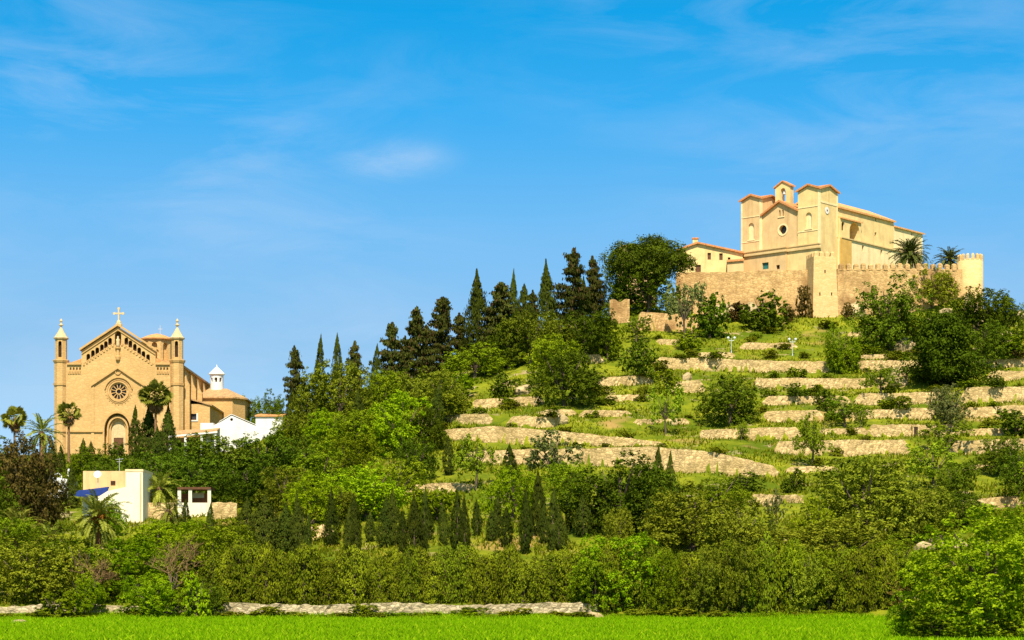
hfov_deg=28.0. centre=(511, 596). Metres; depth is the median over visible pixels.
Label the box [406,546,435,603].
hedge tree
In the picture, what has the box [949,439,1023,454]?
terrace wall
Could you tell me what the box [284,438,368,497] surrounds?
broadleaf tree
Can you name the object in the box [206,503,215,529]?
cypress tree
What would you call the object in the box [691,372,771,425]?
broadleaf tree
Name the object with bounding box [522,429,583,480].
olive tree
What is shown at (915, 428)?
doorway
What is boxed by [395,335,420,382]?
conifer tree
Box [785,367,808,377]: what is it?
scrub bush
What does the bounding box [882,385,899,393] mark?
scrub bush
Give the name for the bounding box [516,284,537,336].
cypress tree
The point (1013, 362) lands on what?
terrace wall
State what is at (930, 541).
rock
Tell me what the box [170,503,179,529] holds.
cypress tree
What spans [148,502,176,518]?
garden wall
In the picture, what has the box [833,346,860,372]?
bush
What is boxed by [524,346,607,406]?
broadleaf tree
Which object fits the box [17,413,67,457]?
palm tree
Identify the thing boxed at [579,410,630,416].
terrace wall
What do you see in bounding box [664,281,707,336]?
olive tree
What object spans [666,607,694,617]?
scrub bush
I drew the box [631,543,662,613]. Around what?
hedge tree
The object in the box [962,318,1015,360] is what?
broadleaf tree
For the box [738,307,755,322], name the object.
bush
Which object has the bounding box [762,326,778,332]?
scrub bush
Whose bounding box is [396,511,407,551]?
cypress tree
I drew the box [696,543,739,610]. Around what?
olive tree
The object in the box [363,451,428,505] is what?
broadleaf tree
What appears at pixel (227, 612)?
scrub bush
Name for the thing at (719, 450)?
scrub bush
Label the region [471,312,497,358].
conifer tree
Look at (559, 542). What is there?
cypress tree
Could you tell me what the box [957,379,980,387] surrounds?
scrub bush
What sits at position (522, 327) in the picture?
olive tree
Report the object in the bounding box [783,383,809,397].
bush
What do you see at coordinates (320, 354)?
cypress tree
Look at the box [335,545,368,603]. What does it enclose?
hedge tree
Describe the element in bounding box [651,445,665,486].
cypress tree
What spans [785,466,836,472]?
terrace wall
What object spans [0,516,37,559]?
broadleaf tree
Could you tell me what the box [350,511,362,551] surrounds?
cypress tree
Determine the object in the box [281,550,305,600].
hedge tree
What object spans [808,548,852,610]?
olive tree
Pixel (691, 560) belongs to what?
hedge tree
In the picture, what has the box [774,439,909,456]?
terrace wall
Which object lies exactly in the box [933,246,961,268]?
palm tree
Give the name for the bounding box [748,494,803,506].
terrace wall
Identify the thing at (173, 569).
bare tree
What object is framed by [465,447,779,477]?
terrace wall
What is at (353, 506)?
cypress tree
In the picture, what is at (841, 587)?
hedge tree
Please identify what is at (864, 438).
scrub bush
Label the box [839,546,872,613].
hedge tree
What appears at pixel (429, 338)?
conifer tree
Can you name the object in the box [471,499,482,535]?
cypress tree
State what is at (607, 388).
scrub bush
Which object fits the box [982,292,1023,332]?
broadleaf tree
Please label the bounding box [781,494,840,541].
broadleaf tree
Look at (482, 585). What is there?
hedge tree
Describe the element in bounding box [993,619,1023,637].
bush
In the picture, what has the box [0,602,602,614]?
field wall
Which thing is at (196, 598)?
bush
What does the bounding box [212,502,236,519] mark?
garden wall
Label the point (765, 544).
hedge tree
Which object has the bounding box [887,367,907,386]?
rock
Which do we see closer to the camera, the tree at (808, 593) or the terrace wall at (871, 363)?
the tree at (808, 593)
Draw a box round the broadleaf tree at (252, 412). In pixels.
[242,395,262,423]
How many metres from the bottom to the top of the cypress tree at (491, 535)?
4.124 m
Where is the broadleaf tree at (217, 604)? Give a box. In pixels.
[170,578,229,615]
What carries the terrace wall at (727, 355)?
on the ground at (688, 405)
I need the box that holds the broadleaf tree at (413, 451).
[391,436,440,482]
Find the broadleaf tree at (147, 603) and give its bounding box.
[112,573,182,616]
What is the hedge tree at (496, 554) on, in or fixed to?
on the ground at (688, 405)
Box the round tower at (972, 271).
[957,253,982,307]
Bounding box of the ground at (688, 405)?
[0,297,1023,624]
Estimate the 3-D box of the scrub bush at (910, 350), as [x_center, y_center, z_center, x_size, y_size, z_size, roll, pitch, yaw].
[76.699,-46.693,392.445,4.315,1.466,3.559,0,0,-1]
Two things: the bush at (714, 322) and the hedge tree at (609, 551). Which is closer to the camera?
the hedge tree at (609, 551)
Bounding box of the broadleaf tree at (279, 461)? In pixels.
[228,428,315,490]
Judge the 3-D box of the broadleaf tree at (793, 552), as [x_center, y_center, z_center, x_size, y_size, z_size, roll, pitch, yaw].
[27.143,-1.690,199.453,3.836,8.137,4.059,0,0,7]
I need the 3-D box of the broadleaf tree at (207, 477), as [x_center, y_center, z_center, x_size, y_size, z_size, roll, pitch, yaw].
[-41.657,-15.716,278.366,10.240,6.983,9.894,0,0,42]
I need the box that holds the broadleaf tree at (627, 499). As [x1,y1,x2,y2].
[556,449,675,535]
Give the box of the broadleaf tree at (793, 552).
[774,537,809,613]
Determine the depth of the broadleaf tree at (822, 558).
199.39 m
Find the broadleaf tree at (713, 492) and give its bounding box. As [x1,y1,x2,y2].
[687,471,752,512]
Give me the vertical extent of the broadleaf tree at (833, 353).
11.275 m
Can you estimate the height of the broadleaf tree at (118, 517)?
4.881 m
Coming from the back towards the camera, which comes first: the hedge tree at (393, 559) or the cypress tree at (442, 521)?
the cypress tree at (442, 521)
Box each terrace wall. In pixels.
[311,524,333,539]
[406,483,476,492]
[443,426,660,446]
[444,414,492,423]
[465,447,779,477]
[473,396,543,408]
[507,416,557,427]
[541,409,576,415]
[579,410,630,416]
[588,354,604,363]
[597,375,652,385]
[606,394,652,401]
[633,418,689,424]
[638,312,697,331]
[656,339,676,344]
[657,357,829,372]
[671,380,704,392]
[699,352,734,357]
[700,427,801,440]
[740,342,797,349]
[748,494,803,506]
[753,378,905,388]
[761,410,822,421]
[762,396,850,404]
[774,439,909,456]
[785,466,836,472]
[820,428,867,434]
[827,408,933,420]
[846,360,920,371]
[847,332,877,337]
[855,392,939,404]
[861,354,897,359]
[866,424,953,436]
[936,428,1020,436]
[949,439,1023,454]
[961,386,1023,403]
[965,405,1023,418]
[973,358,1023,367]
[977,496,1022,509]
[987,370,1023,380]
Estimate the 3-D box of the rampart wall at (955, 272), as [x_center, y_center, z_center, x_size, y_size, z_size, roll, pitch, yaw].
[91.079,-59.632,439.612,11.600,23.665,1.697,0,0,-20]
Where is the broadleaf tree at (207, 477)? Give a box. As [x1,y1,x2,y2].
[168,455,242,503]
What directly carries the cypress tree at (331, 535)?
on the ground at (688, 405)
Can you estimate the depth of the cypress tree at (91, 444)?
344.27 m
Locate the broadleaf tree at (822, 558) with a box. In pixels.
[792,548,847,610]
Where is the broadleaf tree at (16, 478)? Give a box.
[0,430,61,532]
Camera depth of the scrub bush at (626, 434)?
318.72 m
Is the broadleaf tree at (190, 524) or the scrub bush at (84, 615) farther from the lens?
the broadleaf tree at (190, 524)
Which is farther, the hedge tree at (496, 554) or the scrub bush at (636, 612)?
the hedge tree at (496, 554)
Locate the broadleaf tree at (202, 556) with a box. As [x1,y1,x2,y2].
[162,524,254,594]
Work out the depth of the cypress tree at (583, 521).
236.44 m
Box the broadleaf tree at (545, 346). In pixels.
[519,333,584,383]
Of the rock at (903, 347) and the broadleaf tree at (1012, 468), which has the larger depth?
the rock at (903, 347)
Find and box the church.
[53,307,251,454]
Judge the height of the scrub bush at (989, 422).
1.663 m
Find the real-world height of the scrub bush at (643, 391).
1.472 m
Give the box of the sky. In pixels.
[0,0,1023,455]
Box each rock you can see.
[513,384,530,394]
[553,414,568,424]
[587,612,602,617]
[682,372,692,380]
[715,304,734,318]
[743,302,756,316]
[843,302,866,316]
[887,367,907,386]
[893,337,917,351]
[914,541,935,549]
[926,535,967,547]
[973,320,985,330]
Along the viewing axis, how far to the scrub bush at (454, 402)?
340.27 m
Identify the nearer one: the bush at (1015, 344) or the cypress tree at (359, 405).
the cypress tree at (359, 405)
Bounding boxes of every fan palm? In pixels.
[0,405,27,442]
[56,401,82,462]
[138,379,173,433]
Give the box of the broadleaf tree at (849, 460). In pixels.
[807,457,911,506]
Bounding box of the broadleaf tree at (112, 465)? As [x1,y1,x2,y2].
[78,457,125,482]
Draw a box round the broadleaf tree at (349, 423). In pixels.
[326,409,390,457]
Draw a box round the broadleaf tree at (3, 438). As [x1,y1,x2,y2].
[0,435,13,473]
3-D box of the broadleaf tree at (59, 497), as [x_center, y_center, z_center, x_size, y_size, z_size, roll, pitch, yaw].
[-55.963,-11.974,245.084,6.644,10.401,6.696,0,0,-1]
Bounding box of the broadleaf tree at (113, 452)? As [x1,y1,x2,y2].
[90,442,140,470]
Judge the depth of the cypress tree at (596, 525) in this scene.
240.70 m
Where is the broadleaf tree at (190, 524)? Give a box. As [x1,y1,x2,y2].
[155,519,220,551]
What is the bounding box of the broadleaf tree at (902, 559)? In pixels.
[873,532,946,589]
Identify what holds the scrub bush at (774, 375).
on the ground at (688, 405)
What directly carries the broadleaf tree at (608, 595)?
on the ground at (688, 405)
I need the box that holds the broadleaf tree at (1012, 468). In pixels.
[993,441,1023,497]
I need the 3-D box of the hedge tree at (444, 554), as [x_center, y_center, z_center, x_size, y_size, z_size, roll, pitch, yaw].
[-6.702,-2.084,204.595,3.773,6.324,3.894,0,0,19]
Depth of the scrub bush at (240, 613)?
197.44 m
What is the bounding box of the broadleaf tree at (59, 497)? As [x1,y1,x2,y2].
[15,453,72,533]
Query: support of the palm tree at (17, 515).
on the ground at (688, 405)
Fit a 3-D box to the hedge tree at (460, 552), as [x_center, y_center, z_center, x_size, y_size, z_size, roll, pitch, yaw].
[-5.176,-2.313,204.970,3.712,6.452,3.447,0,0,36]
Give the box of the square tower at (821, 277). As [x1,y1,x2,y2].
[806,251,837,317]
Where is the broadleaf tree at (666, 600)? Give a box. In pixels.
[654,568,695,608]
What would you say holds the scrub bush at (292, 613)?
on the ground at (688, 405)
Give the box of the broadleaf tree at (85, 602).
[62,573,110,617]
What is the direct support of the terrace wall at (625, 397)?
on the ground at (688, 405)
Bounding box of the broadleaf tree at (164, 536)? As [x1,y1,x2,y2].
[148,533,224,585]
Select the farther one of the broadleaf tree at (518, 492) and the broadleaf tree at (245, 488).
the broadleaf tree at (245, 488)
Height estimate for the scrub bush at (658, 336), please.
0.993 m
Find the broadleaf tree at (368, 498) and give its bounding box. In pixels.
[318,461,411,520]
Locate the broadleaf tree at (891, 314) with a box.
[848,270,932,351]
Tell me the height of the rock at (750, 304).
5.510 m
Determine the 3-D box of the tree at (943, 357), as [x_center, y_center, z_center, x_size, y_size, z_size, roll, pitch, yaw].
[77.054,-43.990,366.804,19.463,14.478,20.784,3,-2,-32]
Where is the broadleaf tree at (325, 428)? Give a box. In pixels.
[299,407,347,445]
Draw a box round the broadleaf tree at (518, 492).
[477,465,543,521]
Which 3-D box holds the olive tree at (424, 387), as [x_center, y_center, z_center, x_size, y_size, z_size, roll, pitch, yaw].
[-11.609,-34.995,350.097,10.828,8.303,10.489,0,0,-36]
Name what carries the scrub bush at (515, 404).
on the ground at (688, 405)
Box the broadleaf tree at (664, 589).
[642,548,686,615]
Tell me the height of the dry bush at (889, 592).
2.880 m
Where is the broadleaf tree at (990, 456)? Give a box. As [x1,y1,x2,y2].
[975,432,1023,475]
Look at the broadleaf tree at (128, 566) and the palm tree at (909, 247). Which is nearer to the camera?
the broadleaf tree at (128, 566)
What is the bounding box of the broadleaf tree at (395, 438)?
[350,388,433,457]
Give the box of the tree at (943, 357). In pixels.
[889,309,1009,385]
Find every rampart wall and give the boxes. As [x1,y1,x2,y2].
[676,270,807,314]
[836,263,914,314]
[915,263,961,310]
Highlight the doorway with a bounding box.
[911,425,919,435]
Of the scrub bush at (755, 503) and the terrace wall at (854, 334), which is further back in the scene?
the terrace wall at (854, 334)
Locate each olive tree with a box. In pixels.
[0,533,15,576]
[0,534,78,600]
[43,529,123,601]
[251,465,310,511]
[286,381,330,439]
[298,359,378,433]
[313,485,358,523]
[379,363,436,408]
[414,368,472,412]
[493,309,563,366]
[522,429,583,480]
[539,311,583,350]
[602,507,635,542]
[615,552,651,609]
[637,480,751,553]
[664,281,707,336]
[669,548,724,614]
[694,491,781,551]
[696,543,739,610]
[717,538,771,613]
[738,527,841,568]
[763,488,788,523]
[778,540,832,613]
[781,516,917,556]
[793,455,930,543]
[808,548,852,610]
[875,483,958,542]
[908,260,960,308]
[926,382,973,427]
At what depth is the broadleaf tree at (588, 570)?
199.99 m
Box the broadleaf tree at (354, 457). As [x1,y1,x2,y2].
[314,433,382,481]
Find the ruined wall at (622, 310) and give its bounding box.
[609,299,629,323]
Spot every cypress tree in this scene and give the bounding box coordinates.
[46,439,57,468]
[55,444,65,472]
[64,462,82,507]
[78,438,87,466]
[87,442,96,459]
[128,404,143,458]
[134,407,157,461]
[145,426,170,460]
[158,403,179,455]
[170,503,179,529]
[180,499,191,525]
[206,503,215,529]
[235,496,255,539]
[238,495,289,552]
[271,502,300,552]
[283,387,297,437]
[289,490,307,552]
[304,515,312,547]
[312,335,324,406]
[321,486,343,545]
[330,332,343,395]
[342,505,353,550]
[344,494,362,538]
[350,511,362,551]
[351,390,365,432]
[363,511,375,541]
[368,343,381,400]
[372,494,397,546]
[386,488,400,545]
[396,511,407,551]
[399,494,432,550]
[420,485,430,548]
[422,504,435,539]
[428,383,452,424]
[437,502,449,545]
[440,435,454,474]
[448,491,465,550]
[455,268,491,362]
[458,497,470,547]
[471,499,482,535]
[485,509,497,540]
[491,492,501,537]
[498,506,513,546]
[500,444,519,484]
[506,269,518,319]
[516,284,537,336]
[517,488,532,553]
[523,498,532,543]
[530,470,547,535]
[536,258,567,329]
[537,504,550,542]
[545,488,560,549]
[550,502,570,549]
[564,505,572,530]
[572,495,593,536]
[574,276,593,328]
[587,501,602,528]
[601,505,608,535]
[642,496,652,536]
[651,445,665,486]
[666,450,675,498]
[671,481,683,548]
[766,511,775,537]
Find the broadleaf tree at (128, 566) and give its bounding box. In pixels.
[73,534,179,597]
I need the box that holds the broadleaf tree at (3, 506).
[0,470,24,526]
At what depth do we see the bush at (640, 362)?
367.76 m
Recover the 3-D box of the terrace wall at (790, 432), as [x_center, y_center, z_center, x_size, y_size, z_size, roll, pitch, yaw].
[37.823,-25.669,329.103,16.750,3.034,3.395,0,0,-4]
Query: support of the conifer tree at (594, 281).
on the ground at (688, 405)
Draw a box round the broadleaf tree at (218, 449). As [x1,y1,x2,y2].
[178,430,263,491]
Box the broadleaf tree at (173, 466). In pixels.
[136,451,191,496]
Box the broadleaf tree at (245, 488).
[213,459,280,507]
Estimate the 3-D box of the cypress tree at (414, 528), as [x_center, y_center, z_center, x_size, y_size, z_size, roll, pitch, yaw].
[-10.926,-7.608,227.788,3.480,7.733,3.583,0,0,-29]
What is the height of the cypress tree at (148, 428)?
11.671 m
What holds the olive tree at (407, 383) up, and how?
on the ground at (688, 405)
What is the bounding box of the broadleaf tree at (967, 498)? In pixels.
[935,490,989,528]
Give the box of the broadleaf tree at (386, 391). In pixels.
[360,368,405,412]
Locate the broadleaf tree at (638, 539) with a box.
[570,531,661,610]
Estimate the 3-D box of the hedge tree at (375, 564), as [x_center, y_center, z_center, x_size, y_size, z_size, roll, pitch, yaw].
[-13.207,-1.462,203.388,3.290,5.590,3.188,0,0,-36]
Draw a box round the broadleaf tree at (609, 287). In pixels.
[602,257,632,312]
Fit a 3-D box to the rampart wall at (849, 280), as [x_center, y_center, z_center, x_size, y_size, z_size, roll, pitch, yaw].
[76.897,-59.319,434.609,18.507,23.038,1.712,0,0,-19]
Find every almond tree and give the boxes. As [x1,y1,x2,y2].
[451,432,500,487]
[620,313,652,341]
[646,384,685,433]
[732,419,749,439]
[791,411,836,465]
[823,391,866,427]
[845,404,873,427]
[858,363,902,392]
[903,438,961,487]
[916,420,975,446]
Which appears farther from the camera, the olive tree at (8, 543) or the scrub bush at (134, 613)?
the olive tree at (8, 543)
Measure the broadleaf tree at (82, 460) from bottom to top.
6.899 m
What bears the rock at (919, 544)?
on the ground at (688, 405)
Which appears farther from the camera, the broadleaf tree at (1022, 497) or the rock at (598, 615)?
the broadleaf tree at (1022, 497)
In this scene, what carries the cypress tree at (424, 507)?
on the ground at (688, 405)
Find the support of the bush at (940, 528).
on the ground at (688, 405)
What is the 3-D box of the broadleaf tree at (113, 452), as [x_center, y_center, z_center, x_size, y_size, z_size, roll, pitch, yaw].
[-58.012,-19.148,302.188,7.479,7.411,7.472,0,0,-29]
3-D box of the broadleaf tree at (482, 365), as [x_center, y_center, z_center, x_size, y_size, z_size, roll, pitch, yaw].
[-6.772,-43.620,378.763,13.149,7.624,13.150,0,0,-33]
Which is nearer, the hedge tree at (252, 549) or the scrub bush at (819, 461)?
the hedge tree at (252, 549)
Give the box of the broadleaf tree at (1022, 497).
[1016,461,1023,515]
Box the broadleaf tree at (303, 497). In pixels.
[280,473,342,524]
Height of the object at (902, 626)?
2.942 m
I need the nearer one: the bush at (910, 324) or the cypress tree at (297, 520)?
the cypress tree at (297, 520)
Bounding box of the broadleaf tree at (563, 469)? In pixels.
[541,460,594,504]
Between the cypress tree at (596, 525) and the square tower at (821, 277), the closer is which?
the cypress tree at (596, 525)
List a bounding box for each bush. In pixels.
[0,613,17,616]
[24,611,49,616]
[32,589,81,618]
[67,613,98,617]
[112,607,145,615]
[127,611,146,615]
[179,571,212,616]
[215,611,239,615]
[222,611,248,616]
[249,606,289,616]
[289,506,319,542]
[290,611,309,616]
[329,612,354,617]
[347,603,378,616]
[365,612,388,617]
[383,610,409,616]
[408,486,462,519]
[409,612,439,616]
[435,422,450,429]
[438,393,471,415]
[442,371,482,397]
[448,607,490,613]
[454,442,476,454]
[460,611,492,617]
[470,407,487,413]
[488,371,520,397]
[497,397,514,406]
[497,400,524,408]
[497,607,532,616]
[506,422,516,427]
[536,410,560,416]
[541,611,569,615]
[558,426,574,431]
[569,442,585,447]
[570,611,594,617]
[580,317,622,350]
[585,410,599,417]
[588,387,605,394]
[590,327,624,359]
[594,385,613,393]
[594,396,617,405]
[599,442,610,447]
[615,339,660,379]
[618,430,635,437]
[622,609,654,616]
[632,387,651,394]
[633,394,649,401]
[650,360,669,371]
[651,334,662,338]
[652,607,687,615]
[653,368,681,394]
[655,443,667,447]
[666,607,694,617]
[672,328,702,348]
[676,354,691,358]
[684,348,700,357]
[687,292,731,338]
[701,609,736,617]
[704,351,730,358]
[708,446,729,453]
[721,470,767,491]
[724,301,745,322]
[738,289,792,330]
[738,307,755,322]
[743,336,757,341]
[747,501,760,506]
[749,333,762,337]
[754,611,778,617]
[755,406,769,412]
[761,349,778,357]
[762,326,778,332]
[764,390,783,395]
[765,371,781,378]
[774,342,790,349]
[780,468,808,492]
[781,304,799,321]
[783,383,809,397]
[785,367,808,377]
[795,285,813,317]
[798,351,811,357]
[803,384,822,395]
[811,388,840,411]
[811,457,824,465]
[812,609,840,615]
[818,320,838,327]
[823,411,843,421]
[827,447,843,456]
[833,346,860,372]
[840,302,858,319]
[845,427,857,434]
[858,344,882,354]
[860,436,872,439]
[861,367,871,371]
[876,579,911,604]
[877,399,897,409]
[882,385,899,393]
[883,350,902,360]
[883,394,914,409]
[886,314,922,341]
[888,503,1023,637]
[899,352,909,357]
[904,349,919,355]
[906,615,963,638]
[921,520,956,547]
[927,384,950,391]
[954,620,1011,638]
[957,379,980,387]
[962,401,979,407]
[977,419,999,428]
[983,374,1006,387]
[986,401,1005,406]
[992,408,1023,435]
[993,325,1023,358]
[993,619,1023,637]
[1006,350,1023,358]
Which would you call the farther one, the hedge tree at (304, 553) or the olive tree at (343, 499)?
the olive tree at (343, 499)
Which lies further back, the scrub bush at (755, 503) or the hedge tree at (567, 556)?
the scrub bush at (755, 503)
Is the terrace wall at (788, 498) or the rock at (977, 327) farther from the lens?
the rock at (977, 327)
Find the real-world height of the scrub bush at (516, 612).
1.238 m
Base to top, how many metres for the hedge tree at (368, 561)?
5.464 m
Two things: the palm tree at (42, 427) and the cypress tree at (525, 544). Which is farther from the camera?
the palm tree at (42, 427)
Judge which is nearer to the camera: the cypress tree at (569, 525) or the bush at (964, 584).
the bush at (964, 584)
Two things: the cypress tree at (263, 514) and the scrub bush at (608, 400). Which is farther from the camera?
the scrub bush at (608, 400)
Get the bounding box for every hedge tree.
[198,551,227,602]
[212,549,239,602]
[219,534,253,602]
[237,541,270,602]
[249,541,281,604]
[267,548,295,603]
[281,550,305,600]
[286,539,325,604]
[300,553,327,601]
[311,559,342,604]
[329,549,353,604]
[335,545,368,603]
[355,552,381,602]
[364,554,395,602]
[380,547,406,602]
[395,544,423,602]
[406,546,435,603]
[420,553,449,603]
[430,545,462,602]
[447,542,474,602]
[458,545,484,602]
[471,554,501,604]
[482,547,515,602]
[494,541,525,603]
[499,560,539,603]
[524,555,549,602]
[538,553,567,600]
[548,546,578,600]
[564,551,591,601]
[595,539,623,612]
[604,546,637,610]
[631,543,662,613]
[656,546,676,572]
[673,549,708,612]
[673,550,687,573]
[692,543,716,566]
[715,538,742,613]
[752,530,779,613]
[763,539,793,612]
[828,545,847,555]
[829,548,863,612]
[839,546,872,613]
[858,541,886,611]
[873,543,899,609]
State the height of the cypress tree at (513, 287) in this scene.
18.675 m
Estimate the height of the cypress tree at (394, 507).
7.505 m
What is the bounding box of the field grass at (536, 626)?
[0,609,1023,639]
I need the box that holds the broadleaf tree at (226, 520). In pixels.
[196,516,261,546]
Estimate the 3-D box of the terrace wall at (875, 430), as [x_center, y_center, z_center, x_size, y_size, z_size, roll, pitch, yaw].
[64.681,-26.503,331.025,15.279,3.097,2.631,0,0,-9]
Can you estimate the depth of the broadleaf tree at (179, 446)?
289.77 m
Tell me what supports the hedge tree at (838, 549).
on the ground at (688, 405)
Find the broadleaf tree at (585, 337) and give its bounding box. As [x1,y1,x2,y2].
[557,307,617,353]
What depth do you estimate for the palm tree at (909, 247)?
441.66 m
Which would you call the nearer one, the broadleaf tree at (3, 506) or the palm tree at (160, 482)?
the broadleaf tree at (3, 506)
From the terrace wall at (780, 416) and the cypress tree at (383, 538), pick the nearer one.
the cypress tree at (383, 538)
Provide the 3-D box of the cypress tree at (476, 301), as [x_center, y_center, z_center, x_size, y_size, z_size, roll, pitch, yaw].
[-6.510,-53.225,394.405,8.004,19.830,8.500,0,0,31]
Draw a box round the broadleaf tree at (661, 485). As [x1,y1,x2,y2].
[617,462,689,533]
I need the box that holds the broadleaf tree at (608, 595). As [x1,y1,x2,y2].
[575,578,622,606]
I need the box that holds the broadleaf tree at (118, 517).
[101,498,129,535]
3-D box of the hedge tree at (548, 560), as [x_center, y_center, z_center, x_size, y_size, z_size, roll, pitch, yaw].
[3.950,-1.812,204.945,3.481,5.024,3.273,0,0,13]
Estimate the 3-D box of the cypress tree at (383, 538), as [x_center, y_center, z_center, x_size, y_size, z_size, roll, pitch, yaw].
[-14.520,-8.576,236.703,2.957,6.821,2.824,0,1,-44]
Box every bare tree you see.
[70,553,119,590]
[144,536,206,614]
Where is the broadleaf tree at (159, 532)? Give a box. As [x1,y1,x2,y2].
[124,519,189,560]
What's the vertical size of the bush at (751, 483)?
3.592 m
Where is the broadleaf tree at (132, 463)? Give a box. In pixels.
[111,446,167,491]
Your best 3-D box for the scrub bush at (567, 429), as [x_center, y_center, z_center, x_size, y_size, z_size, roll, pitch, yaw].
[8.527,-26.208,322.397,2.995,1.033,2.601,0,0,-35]
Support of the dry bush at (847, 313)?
on the ground at (688, 405)
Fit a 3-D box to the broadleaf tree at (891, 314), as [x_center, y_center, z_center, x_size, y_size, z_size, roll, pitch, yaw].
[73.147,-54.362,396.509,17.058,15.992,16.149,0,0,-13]
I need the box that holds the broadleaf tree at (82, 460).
[61,445,107,488]
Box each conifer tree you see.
[282,345,306,411]
[343,341,369,406]
[368,322,410,390]
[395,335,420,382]
[403,305,438,381]
[419,324,441,377]
[427,296,461,371]
[444,312,474,362]
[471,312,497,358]
[476,281,528,356]
[527,290,548,339]
[552,247,593,329]
[579,255,606,320]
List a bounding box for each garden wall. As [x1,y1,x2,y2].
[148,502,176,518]
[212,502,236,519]
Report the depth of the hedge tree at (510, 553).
202.75 m
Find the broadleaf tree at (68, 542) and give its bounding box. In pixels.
[25,522,87,564]
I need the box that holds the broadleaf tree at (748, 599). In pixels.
[738,545,770,613]
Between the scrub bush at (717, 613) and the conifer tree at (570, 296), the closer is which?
the scrub bush at (717, 613)
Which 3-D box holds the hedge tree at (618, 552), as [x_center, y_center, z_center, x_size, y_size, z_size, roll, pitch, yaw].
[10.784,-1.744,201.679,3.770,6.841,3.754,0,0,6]
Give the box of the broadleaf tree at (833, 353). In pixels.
[823,316,863,373]
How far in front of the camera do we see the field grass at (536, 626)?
131.71 m
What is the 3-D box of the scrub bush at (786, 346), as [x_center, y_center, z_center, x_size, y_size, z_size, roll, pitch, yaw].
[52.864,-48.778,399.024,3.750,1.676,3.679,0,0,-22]
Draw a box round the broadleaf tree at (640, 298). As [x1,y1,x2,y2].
[610,264,682,315]
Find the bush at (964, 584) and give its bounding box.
[888,503,1023,637]
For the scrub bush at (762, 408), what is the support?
on the ground at (688, 405)
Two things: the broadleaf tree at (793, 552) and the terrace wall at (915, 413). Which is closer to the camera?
the broadleaf tree at (793, 552)
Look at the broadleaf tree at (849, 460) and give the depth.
264.28 m
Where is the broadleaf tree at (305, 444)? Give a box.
[274,434,327,476]
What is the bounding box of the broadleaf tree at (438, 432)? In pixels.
[403,405,447,450]
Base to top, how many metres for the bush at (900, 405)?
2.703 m
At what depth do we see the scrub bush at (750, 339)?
401.52 m
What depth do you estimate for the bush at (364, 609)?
198.02 m
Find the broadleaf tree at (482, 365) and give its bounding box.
[439,340,515,377]
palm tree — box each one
[0,504,47,549]
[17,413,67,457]
[33,520,70,545]
[65,489,131,547]
[147,469,183,505]
[152,496,183,528]
[886,234,930,268]
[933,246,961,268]
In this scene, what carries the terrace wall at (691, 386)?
on the ground at (688, 405)
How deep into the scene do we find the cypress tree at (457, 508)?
229.89 m
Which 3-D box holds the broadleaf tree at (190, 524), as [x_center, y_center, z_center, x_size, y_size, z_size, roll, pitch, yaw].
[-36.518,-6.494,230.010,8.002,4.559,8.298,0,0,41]
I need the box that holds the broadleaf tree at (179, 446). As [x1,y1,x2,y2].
[147,439,227,492]
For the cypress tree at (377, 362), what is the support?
on the ground at (688, 405)
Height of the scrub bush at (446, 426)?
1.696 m
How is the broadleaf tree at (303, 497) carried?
on the ground at (688, 405)
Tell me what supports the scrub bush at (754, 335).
on the ground at (688, 405)
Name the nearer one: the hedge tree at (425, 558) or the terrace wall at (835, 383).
the hedge tree at (425, 558)
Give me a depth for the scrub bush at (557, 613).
196.84 m
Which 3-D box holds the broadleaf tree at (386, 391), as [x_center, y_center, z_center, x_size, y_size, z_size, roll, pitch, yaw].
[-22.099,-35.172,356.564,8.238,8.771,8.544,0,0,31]
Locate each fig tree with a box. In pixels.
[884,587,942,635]
[976,501,1023,624]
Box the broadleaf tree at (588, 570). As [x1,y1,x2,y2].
[564,553,623,612]
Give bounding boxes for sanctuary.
[738,180,924,271]
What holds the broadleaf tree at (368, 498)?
on the ground at (688, 405)
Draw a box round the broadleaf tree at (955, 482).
[931,458,980,499]
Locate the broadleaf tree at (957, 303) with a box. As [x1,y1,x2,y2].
[942,297,983,332]
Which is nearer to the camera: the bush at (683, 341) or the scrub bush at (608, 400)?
the scrub bush at (608, 400)
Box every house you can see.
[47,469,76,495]
[75,458,152,522]
[152,414,287,455]
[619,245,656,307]
[676,237,743,272]
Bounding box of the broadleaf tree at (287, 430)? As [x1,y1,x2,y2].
[271,412,300,441]
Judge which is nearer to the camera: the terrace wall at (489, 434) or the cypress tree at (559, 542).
the cypress tree at (559, 542)
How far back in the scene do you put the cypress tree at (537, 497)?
238.84 m
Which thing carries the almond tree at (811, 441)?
on the ground at (688, 405)
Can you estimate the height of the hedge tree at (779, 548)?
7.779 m
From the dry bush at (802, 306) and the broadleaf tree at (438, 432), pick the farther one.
the dry bush at (802, 306)
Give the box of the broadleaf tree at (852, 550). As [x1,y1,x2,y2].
[841,546,888,592]
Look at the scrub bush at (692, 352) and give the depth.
390.12 m
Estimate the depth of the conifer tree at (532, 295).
402.85 m
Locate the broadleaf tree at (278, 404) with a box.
[258,388,286,414]
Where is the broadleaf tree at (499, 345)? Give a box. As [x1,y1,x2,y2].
[485,321,530,369]
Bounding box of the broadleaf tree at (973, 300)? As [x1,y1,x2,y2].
[957,284,1020,334]
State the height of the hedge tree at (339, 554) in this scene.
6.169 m
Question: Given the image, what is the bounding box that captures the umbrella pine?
[597,233,696,311]
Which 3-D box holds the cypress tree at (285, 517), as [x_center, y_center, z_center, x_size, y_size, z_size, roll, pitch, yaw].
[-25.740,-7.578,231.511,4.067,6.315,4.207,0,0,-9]
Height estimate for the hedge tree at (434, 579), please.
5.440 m

